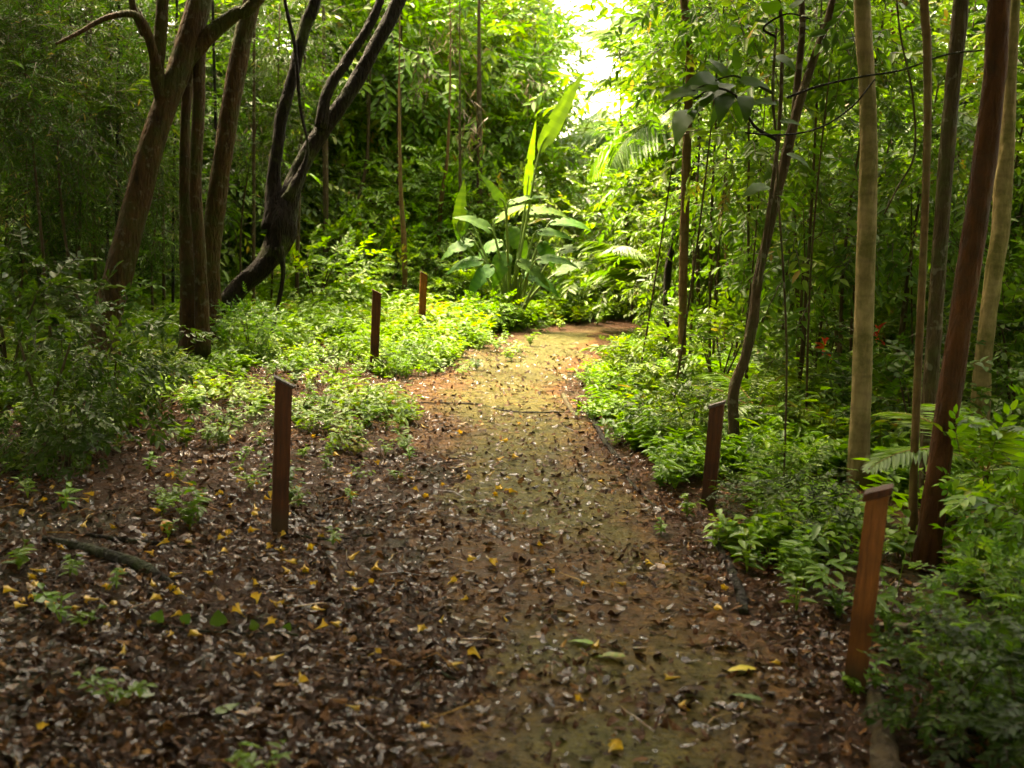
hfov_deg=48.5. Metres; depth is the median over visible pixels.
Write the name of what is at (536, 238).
shrub
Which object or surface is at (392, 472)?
seedling
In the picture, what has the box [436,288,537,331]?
shrub
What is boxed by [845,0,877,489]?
tree
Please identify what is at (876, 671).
seedling
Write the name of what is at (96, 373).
shrub
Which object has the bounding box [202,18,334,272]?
sapling
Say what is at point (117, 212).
bamboo stem
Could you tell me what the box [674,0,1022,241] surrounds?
understory tree
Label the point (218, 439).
seedling
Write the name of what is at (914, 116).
bare branch
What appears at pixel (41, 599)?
fallen leaf
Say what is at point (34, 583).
fallen flower
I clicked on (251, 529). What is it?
fallen flower
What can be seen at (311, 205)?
understory tree
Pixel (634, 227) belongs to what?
understory tree
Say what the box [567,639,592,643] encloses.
fallen leaf
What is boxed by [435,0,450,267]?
thin trunk
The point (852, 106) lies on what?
bare branch
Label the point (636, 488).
root
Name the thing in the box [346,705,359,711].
fallen flower
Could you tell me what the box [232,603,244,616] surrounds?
fallen flower
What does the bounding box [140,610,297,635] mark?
creeping vine
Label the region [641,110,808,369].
sapling
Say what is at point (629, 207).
understory tree
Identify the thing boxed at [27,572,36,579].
fallen flower
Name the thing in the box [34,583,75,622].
seedling
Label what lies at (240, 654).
fallen flower
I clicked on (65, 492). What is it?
seedling
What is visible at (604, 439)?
root
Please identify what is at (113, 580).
seedling
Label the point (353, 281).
shrub
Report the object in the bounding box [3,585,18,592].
fallen flower
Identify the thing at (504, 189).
understory tree
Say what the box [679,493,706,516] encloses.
seedling
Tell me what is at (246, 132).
hanging vine
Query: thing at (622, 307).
shrub
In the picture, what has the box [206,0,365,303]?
sapling
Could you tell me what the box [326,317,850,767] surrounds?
path
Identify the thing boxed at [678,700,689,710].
fallen flower
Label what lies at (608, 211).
sapling
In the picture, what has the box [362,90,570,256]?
understory tree
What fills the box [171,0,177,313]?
bamboo stem
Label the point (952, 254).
sapling
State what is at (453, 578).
fallen flower
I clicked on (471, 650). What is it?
fallen flower
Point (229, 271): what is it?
clearing cover
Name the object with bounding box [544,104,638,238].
palm
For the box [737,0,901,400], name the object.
sapling
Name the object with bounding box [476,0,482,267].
thin trunk
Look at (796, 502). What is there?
fern
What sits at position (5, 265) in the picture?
shrub
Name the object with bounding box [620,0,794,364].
sapling
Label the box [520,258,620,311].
shrub
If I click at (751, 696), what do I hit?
fallen leaf
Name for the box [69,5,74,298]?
bamboo stem
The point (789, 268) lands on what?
sapling
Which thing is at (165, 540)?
fallen flower
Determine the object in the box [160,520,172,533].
fallen fruit
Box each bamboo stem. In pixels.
[19,5,22,290]
[26,0,34,284]
[39,0,51,276]
[58,14,62,297]
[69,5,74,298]
[84,7,96,301]
[85,1,91,264]
[105,1,112,264]
[115,0,119,223]
[138,1,141,286]
[161,156,165,307]
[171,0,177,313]
[211,0,216,141]
[252,27,255,306]
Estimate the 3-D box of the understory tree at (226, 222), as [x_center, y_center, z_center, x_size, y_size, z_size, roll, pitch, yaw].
[-5.157,-2.446,15.487,3.230,4.171,4.273,-1,9,-26]
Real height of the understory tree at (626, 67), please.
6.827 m
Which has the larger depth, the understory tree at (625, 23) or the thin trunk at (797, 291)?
the understory tree at (625, 23)
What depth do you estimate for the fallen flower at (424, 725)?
3.42 m
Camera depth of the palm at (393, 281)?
16.94 m
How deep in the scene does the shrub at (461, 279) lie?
16.37 m
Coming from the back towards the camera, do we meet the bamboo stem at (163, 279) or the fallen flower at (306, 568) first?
the bamboo stem at (163, 279)
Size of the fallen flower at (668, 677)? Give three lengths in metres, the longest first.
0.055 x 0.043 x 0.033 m
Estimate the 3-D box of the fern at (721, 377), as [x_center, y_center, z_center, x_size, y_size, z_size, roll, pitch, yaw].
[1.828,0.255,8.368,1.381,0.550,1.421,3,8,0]
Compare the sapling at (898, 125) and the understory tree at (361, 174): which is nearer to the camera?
the sapling at (898, 125)
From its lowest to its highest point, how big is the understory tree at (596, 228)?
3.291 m
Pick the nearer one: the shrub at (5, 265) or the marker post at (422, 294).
the shrub at (5, 265)
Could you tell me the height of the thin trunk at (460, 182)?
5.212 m
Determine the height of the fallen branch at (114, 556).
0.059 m
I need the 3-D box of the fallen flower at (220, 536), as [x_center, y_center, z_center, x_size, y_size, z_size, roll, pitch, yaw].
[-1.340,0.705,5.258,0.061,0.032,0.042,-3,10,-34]
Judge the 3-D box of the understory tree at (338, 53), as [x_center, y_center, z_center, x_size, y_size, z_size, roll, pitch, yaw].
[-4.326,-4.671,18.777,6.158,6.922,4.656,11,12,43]
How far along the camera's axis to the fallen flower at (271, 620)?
4.19 m
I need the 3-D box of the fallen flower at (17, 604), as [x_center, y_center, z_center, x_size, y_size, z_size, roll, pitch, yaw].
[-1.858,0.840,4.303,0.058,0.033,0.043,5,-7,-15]
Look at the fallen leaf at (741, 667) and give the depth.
3.98 m
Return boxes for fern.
[662,372,843,433]
[744,496,863,521]
[767,236,912,351]
[862,404,1023,527]
[875,276,928,344]
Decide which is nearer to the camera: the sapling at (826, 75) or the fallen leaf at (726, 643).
the fallen leaf at (726, 643)
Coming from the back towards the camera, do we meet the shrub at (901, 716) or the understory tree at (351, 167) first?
the understory tree at (351, 167)
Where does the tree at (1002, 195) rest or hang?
on the ground at (814, 741)
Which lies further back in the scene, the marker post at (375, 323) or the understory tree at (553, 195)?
the understory tree at (553, 195)
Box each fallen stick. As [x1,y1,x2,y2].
[260,524,372,539]
[418,402,580,412]
[420,647,469,680]
[444,608,502,624]
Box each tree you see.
[0,0,172,257]
[0,0,238,256]
[0,0,329,282]
[0,2,138,207]
[0,40,167,260]
[1,0,124,256]
[11,1,227,96]
[30,50,251,290]
[37,0,281,242]
[51,53,233,249]
[55,0,265,370]
[67,1,273,61]
[74,0,310,226]
[114,52,255,232]
[126,0,404,267]
[151,61,356,274]
[154,0,458,190]
[165,29,383,285]
[166,148,288,258]
[171,1,361,185]
[178,54,210,365]
[204,0,259,344]
[204,111,366,267]
[221,0,406,332]
[222,0,473,202]
[230,97,424,266]
[239,88,433,251]
[258,0,531,244]
[301,139,430,274]
[303,136,497,282]
[314,0,547,204]
[319,0,597,263]
[332,114,530,263]
[336,16,586,217]
[359,0,552,73]
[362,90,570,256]
[366,140,505,284]
[384,0,616,172]
[385,122,558,283]
[402,16,614,266]
[411,120,576,272]
[421,0,585,104]
[430,75,613,274]
[455,0,606,184]
[469,0,634,140]
[508,118,704,322]
[512,177,593,270]
[522,0,880,225]
[535,183,631,265]
[537,164,644,261]
[539,169,626,254]
[541,84,597,226]
[568,167,651,266]
[593,0,849,258]
[593,158,701,254]
[596,2,938,115]
[599,154,740,337]
[601,107,675,300]
[602,0,828,170]
[653,207,804,342]
[659,96,701,362]
[660,167,808,321]
[663,0,979,238]
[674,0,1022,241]
[678,0,693,384]
[700,22,886,331]
[711,205,849,355]
[727,0,835,465]
[736,0,1018,161]
[759,205,896,359]
[760,103,972,332]
[777,6,1023,144]
[784,0,1023,313]
[809,202,931,360]
[822,86,1023,356]
[824,109,1023,343]
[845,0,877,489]
[873,190,996,377]
[876,7,1023,346]
[884,200,1023,376]
[887,0,1023,398]
[889,0,915,341]
[906,0,931,556]
[909,221,1023,395]
[910,0,1010,573]
[918,0,968,510]
[969,0,1019,429]
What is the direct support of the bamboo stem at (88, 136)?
on the ground at (814, 741)
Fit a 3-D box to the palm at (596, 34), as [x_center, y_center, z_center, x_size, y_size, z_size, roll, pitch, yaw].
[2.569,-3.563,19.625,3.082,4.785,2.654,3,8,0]
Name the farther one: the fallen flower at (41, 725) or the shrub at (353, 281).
the shrub at (353, 281)
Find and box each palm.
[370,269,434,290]
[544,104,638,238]
[572,241,712,329]
[580,29,674,125]
[587,67,797,328]
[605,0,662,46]
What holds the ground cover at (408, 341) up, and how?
on the ground at (814, 741)
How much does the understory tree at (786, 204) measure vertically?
4.493 m
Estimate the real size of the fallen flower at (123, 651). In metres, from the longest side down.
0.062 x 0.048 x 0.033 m
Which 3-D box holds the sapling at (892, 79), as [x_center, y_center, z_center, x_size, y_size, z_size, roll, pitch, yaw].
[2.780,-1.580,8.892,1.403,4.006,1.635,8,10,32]
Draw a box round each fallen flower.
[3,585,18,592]
[13,601,27,608]
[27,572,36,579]
[30,568,45,572]
[30,580,37,586]
[35,722,47,735]
[84,595,101,604]
[102,583,112,589]
[113,643,125,656]
[150,508,160,513]
[150,593,161,600]
[157,538,168,545]
[166,583,175,590]
[169,571,181,577]
[170,610,182,616]
[173,587,186,596]
[187,629,201,635]
[217,534,229,539]
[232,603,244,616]
[234,652,245,657]
[248,526,259,532]
[251,592,260,603]
[263,616,276,626]
[268,654,283,661]
[269,599,284,607]
[284,558,296,564]
[293,669,308,684]
[301,564,308,571]
[307,543,313,550]
[310,604,325,609]
[314,619,327,629]
[330,620,341,626]
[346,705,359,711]
[348,551,359,559]
[368,648,381,655]
[371,561,381,569]
[417,624,426,632]
[420,722,433,729]
[448,576,456,583]
[448,662,462,667]
[467,555,476,560]
[467,646,479,657]
[489,558,497,565]
[575,694,583,701]
[608,739,623,751]
[664,674,679,679]
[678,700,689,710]
[713,603,721,609]
[721,584,728,589]
[770,659,780,665]
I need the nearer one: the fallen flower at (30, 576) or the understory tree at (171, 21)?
the fallen flower at (30, 576)
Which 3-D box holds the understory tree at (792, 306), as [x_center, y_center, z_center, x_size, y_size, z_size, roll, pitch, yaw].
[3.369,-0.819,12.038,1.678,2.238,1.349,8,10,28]
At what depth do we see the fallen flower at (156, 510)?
5.61 m
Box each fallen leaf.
[33,592,45,601]
[135,687,154,697]
[215,703,238,713]
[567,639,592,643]
[594,652,625,657]
[678,685,705,691]
[713,642,737,646]
[727,665,755,670]
[731,693,761,699]
[875,622,914,628]
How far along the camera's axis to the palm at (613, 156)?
13.31 m
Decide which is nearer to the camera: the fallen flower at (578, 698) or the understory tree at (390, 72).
the fallen flower at (578, 698)
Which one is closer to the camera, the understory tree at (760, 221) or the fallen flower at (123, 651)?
the fallen flower at (123, 651)
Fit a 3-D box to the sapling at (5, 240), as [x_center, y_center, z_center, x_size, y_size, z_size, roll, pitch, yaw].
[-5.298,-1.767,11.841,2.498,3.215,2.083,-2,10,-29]
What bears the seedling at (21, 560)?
on the ground at (814, 741)
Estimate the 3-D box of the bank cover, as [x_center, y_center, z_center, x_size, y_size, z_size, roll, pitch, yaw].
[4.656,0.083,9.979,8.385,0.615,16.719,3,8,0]
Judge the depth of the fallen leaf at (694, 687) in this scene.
3.78 m
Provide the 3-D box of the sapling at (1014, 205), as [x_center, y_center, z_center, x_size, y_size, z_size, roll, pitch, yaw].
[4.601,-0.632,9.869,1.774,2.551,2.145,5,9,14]
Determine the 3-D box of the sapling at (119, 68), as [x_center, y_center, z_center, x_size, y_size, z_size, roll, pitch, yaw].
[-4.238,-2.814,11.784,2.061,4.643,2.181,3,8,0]
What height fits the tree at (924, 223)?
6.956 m
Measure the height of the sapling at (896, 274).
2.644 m
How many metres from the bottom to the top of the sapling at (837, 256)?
3.045 m
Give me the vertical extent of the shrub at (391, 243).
1.934 m
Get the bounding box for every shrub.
[0,177,179,300]
[0,182,174,315]
[0,222,136,395]
[0,266,197,463]
[0,275,214,427]
[0,345,149,488]
[97,237,179,294]
[209,281,301,360]
[251,224,396,309]
[279,188,430,294]
[323,210,454,298]
[378,235,488,302]
[429,256,534,306]
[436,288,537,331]
[489,222,585,291]
[511,276,595,322]
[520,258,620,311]
[577,250,678,322]
[579,290,837,408]
[582,334,716,402]
[614,363,769,442]
[629,299,737,361]
[706,459,863,556]
[708,376,836,441]
[717,436,859,508]
[722,287,908,393]
[797,302,1023,480]
[846,261,1023,430]
[857,591,1023,754]
[882,592,1023,767]
[901,530,1023,674]
[920,384,1023,605]
[951,394,1023,483]
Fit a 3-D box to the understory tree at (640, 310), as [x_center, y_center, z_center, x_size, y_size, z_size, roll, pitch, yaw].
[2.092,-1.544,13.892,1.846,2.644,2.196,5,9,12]
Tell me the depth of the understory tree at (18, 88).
14.34 m
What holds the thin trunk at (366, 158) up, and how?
on the ground at (814, 741)
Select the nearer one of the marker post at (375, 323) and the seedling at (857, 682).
the seedling at (857, 682)
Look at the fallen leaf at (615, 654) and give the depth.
4.04 m
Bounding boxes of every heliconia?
[441,71,598,328]
[808,322,903,409]
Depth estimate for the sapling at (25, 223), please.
11.20 m
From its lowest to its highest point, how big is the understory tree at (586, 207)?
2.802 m
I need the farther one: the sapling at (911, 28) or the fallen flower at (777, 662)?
the sapling at (911, 28)
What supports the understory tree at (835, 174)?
on the ground at (814, 741)
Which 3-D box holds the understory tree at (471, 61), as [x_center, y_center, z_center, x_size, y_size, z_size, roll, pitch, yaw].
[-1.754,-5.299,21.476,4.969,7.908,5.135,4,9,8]
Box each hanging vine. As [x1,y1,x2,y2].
[205,104,262,168]
[397,50,437,112]
[418,7,476,68]
[452,88,493,160]
[503,62,548,118]
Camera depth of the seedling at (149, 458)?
6.47 m
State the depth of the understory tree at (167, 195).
16.04 m
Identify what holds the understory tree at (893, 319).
on the ground at (814, 741)
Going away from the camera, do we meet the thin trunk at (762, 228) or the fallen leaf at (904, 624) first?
the fallen leaf at (904, 624)
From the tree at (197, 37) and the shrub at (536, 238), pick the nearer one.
the tree at (197, 37)
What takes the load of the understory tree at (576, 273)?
on the ground at (814, 741)
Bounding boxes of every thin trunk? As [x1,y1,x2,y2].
[294,3,305,298]
[322,0,328,286]
[356,0,370,262]
[367,0,376,267]
[395,12,402,257]
[398,16,407,293]
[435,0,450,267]
[458,0,462,289]
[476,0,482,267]
[619,0,629,318]
[695,4,699,330]
[723,7,727,352]
[758,15,770,351]
[792,16,799,365]
[809,3,817,356]
[828,112,837,351]
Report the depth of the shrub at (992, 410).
6.78 m
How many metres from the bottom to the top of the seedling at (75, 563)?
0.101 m
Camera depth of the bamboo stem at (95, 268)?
12.21 m
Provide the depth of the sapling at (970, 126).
8.51 m
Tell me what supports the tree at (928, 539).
on the ground at (814, 741)
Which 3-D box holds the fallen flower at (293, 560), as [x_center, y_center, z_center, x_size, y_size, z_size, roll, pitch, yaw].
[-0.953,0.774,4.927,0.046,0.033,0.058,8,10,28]
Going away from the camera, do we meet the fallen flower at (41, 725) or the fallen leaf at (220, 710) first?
the fallen flower at (41, 725)
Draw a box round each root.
[561,393,577,417]
[587,409,629,469]
[619,469,678,514]
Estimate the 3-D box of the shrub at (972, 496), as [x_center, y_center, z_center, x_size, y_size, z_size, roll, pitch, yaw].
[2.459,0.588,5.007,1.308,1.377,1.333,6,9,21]
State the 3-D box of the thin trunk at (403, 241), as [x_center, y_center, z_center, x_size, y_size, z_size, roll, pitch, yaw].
[-1.552,-3.238,16.212,0.272,4.612,0.081,3,8,0]
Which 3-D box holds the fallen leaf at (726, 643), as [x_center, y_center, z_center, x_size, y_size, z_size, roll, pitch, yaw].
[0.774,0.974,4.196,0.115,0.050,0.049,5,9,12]
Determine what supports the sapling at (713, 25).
on the ground at (814, 741)
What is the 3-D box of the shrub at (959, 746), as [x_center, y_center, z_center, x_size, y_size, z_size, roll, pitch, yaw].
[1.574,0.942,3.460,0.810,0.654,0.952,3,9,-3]
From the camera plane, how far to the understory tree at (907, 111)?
11.96 m
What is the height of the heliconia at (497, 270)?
3.535 m
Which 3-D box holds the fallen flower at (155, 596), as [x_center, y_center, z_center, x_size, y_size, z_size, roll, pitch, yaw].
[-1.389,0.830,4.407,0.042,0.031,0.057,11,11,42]
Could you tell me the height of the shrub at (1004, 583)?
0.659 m
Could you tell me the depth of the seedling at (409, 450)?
7.05 m
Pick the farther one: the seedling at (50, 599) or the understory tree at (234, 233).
the understory tree at (234, 233)
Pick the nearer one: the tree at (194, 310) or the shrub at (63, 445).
the shrub at (63, 445)
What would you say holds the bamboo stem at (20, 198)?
on the ground at (814, 741)
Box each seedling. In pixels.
[2,539,37,569]
[10,477,37,497]
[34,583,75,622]
[54,481,82,508]
[59,554,84,575]
[66,604,106,627]
[107,567,125,588]
[142,451,160,469]
[153,483,180,506]
[161,428,187,440]
[209,428,226,446]
[235,446,254,463]
[249,430,266,445]
[289,487,310,506]
[296,444,309,458]
[317,452,332,469]
[325,525,343,544]
[343,485,355,502]
[386,469,405,478]
[401,445,415,460]
[654,517,666,533]
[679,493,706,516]
[725,531,766,570]
[780,570,819,610]
[841,671,866,694]
[864,656,890,688]
[878,636,927,669]
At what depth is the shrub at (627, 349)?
9.44 m
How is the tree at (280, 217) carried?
on the ground at (814, 741)
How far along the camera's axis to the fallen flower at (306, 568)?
4.85 m
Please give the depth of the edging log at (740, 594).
4.89 m
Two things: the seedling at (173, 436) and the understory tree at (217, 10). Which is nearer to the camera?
the seedling at (173, 436)
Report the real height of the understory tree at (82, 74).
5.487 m
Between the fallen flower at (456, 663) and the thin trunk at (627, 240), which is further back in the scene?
the thin trunk at (627, 240)
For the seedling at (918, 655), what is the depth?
4.10 m
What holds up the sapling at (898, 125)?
on the ground at (814, 741)
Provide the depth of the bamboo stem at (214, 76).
14.06 m
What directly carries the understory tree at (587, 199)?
on the ground at (814, 741)
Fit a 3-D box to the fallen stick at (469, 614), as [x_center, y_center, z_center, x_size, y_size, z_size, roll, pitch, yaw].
[-0.148,0.900,4.401,0.268,0.012,0.014,8,10,30]
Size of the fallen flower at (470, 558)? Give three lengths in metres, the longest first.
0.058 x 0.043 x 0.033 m
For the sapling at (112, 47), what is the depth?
12.10 m
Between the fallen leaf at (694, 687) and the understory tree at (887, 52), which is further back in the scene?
the understory tree at (887, 52)
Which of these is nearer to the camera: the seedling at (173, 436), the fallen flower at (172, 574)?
the fallen flower at (172, 574)
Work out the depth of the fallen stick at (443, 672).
3.84 m
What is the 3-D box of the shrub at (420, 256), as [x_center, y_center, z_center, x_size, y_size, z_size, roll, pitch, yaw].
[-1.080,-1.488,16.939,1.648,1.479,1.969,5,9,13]
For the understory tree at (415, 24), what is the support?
on the ground at (814, 741)
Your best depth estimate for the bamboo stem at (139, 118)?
13.71 m
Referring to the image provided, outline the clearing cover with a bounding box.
[1,223,635,311]
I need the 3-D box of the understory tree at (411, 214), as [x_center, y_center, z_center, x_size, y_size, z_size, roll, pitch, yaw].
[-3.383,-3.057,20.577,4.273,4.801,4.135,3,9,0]
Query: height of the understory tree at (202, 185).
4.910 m
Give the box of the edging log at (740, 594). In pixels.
[711,536,749,614]
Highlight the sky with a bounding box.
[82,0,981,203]
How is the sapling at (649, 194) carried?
on the ground at (814, 741)
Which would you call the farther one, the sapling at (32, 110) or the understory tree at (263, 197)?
the understory tree at (263, 197)
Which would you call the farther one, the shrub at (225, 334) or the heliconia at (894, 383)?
the shrub at (225, 334)
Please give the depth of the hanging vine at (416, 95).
17.56 m
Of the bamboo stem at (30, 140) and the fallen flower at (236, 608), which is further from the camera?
the bamboo stem at (30, 140)
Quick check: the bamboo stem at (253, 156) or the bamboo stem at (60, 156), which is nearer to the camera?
the bamboo stem at (60, 156)
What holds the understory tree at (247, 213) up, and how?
on the ground at (814, 741)
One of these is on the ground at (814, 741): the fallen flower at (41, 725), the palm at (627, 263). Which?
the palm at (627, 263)
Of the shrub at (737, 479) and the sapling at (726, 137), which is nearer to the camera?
the shrub at (737, 479)
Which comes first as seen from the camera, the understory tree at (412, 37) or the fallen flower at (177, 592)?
the fallen flower at (177, 592)
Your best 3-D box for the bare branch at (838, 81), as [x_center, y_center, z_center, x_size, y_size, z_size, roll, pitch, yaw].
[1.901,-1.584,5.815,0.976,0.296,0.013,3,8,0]
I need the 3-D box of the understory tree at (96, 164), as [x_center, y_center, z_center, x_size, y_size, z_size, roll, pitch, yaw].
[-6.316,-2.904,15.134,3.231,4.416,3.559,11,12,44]
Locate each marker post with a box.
[271,374,293,531]
[369,289,381,372]
[418,271,427,328]
[700,400,725,509]
[844,483,893,692]
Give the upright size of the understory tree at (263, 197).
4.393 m
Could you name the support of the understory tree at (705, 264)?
on the ground at (814, 741)
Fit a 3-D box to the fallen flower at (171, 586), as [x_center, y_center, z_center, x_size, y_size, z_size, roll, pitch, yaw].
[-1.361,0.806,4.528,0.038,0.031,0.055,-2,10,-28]
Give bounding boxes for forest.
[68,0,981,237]
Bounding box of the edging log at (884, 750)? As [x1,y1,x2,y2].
[865,688,901,767]
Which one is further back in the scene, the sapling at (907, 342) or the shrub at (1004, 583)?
the sapling at (907, 342)
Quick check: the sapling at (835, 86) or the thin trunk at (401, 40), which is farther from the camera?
the thin trunk at (401, 40)
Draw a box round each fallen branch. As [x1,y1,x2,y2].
[42,536,178,585]
[83,533,195,547]
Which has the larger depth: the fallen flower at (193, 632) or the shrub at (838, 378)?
the shrub at (838, 378)
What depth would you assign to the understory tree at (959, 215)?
11.86 m
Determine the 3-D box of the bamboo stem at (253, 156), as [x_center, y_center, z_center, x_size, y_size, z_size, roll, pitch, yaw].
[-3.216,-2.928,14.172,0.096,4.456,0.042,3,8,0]
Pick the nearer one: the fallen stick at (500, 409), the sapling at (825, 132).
the fallen stick at (500, 409)
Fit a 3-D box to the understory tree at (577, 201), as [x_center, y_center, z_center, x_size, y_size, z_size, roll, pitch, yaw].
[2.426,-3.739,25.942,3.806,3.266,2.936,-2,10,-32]
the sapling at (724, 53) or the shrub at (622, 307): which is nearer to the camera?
the sapling at (724, 53)
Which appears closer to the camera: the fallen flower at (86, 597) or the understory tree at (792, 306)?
the fallen flower at (86, 597)
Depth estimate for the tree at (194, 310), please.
10.41 m
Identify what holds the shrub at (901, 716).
on the ground at (814, 741)
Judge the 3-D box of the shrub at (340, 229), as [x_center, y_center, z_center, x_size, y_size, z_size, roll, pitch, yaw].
[-2.536,-1.830,17.426,2.455,2.380,2.432,10,11,40]
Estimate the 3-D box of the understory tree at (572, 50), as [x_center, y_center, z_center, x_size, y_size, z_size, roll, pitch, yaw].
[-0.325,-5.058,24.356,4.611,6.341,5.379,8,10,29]
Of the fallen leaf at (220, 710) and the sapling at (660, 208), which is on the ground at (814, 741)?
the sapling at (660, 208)
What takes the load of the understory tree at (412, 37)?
on the ground at (814, 741)
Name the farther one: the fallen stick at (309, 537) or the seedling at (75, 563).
the fallen stick at (309, 537)
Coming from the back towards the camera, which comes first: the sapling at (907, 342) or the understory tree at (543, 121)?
the understory tree at (543, 121)
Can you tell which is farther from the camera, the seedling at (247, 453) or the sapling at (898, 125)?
the sapling at (898, 125)
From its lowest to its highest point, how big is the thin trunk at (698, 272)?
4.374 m
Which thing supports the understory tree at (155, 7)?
on the ground at (814, 741)
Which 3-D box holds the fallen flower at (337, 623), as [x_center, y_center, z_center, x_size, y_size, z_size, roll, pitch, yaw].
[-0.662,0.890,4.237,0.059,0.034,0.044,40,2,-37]
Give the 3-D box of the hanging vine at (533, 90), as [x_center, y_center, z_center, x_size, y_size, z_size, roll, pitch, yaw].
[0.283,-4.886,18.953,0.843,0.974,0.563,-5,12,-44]
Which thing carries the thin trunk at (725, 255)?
on the ground at (814, 741)
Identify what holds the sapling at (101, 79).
on the ground at (814, 741)
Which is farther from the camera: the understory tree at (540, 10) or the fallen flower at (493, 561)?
the understory tree at (540, 10)
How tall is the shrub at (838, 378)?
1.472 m
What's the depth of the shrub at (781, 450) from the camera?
6.46 m
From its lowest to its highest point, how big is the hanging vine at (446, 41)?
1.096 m
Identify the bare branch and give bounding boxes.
[745,79,875,135]
[786,49,981,98]
[884,0,916,213]
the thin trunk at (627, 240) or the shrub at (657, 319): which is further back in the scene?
the thin trunk at (627, 240)
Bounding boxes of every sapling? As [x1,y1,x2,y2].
[0,0,98,225]
[0,0,135,341]
[0,0,178,303]
[0,0,180,305]
[0,0,191,330]
[0,3,131,314]
[0,62,112,317]
[16,0,221,272]
[82,102,232,310]
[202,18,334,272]
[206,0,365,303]
[586,0,811,355]
[592,0,761,394]
[592,43,783,331]
[608,145,713,276]
[610,0,877,388]
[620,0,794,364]
[624,0,806,415]
[629,142,817,358]
[635,5,887,341]
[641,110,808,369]
[646,60,795,354]
[659,0,813,475]
[665,96,850,356]
[700,120,916,390]
[701,0,961,367]
[709,49,890,329]
[713,0,949,406]
[728,86,955,368]
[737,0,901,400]
[752,3,1023,371]
[780,107,1022,376]
[793,0,984,386]
[804,142,1022,387]
[811,0,1023,404]
[879,113,1023,292]
[886,0,1023,323]
[932,56,1023,366]
[940,0,1023,184]
[945,178,1023,371]
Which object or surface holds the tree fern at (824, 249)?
on the ground at (814, 741)
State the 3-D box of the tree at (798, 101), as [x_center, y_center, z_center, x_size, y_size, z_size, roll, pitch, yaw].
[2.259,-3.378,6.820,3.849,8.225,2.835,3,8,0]
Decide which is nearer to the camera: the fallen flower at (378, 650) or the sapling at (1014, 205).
the fallen flower at (378, 650)
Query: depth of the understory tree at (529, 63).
19.71 m
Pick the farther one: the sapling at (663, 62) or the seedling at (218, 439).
the sapling at (663, 62)
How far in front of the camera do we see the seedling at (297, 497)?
5.84 m
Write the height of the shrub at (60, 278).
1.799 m
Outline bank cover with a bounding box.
[568,324,1023,761]
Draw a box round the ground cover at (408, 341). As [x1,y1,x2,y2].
[0,245,642,767]
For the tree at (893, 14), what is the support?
on the ground at (814, 741)
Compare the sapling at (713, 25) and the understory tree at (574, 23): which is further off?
the understory tree at (574, 23)
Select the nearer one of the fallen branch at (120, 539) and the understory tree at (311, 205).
the fallen branch at (120, 539)
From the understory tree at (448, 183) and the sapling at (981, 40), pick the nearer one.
the sapling at (981, 40)
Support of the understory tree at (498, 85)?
on the ground at (814, 741)
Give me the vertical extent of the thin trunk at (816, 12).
5.357 m
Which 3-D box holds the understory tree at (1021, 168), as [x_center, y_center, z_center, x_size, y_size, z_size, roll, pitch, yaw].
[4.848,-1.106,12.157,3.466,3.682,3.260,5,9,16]
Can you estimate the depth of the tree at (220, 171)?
11.34 m
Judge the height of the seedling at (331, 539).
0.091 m
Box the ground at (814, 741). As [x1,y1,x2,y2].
[0,249,1017,767]
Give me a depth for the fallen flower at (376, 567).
4.92 m
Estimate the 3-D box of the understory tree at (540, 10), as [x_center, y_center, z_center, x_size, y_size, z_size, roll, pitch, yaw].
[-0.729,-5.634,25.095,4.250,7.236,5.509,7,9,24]
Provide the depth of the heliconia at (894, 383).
8.81 m
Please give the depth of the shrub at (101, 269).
13.36 m
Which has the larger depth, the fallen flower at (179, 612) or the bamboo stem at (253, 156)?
the bamboo stem at (253, 156)
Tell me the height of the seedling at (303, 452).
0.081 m
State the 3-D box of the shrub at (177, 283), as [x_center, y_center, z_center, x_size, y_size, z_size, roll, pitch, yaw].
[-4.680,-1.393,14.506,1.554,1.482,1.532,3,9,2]
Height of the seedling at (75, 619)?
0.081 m
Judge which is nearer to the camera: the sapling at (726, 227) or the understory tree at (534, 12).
the sapling at (726, 227)
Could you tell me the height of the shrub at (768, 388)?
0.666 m
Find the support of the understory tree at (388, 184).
on the ground at (814, 741)
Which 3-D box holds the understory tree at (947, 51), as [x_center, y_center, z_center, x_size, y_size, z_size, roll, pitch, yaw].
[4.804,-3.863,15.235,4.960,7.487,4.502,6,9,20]
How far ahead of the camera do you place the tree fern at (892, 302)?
11.23 m
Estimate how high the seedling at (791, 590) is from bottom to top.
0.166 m
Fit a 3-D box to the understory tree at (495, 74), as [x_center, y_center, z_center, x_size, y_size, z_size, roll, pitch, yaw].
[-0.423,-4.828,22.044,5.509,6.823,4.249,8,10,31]
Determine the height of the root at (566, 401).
0.055 m
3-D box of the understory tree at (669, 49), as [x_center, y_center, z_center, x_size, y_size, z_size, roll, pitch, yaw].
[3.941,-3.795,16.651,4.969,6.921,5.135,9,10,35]
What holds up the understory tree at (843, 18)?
on the ground at (814, 741)
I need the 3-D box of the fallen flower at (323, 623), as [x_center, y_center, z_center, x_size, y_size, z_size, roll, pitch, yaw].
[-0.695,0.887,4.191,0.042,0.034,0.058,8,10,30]
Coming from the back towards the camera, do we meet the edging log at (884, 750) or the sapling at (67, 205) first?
the sapling at (67, 205)
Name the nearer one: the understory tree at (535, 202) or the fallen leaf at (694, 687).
the fallen leaf at (694, 687)
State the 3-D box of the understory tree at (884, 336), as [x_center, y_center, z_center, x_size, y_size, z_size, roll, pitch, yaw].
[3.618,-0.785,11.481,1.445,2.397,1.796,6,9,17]

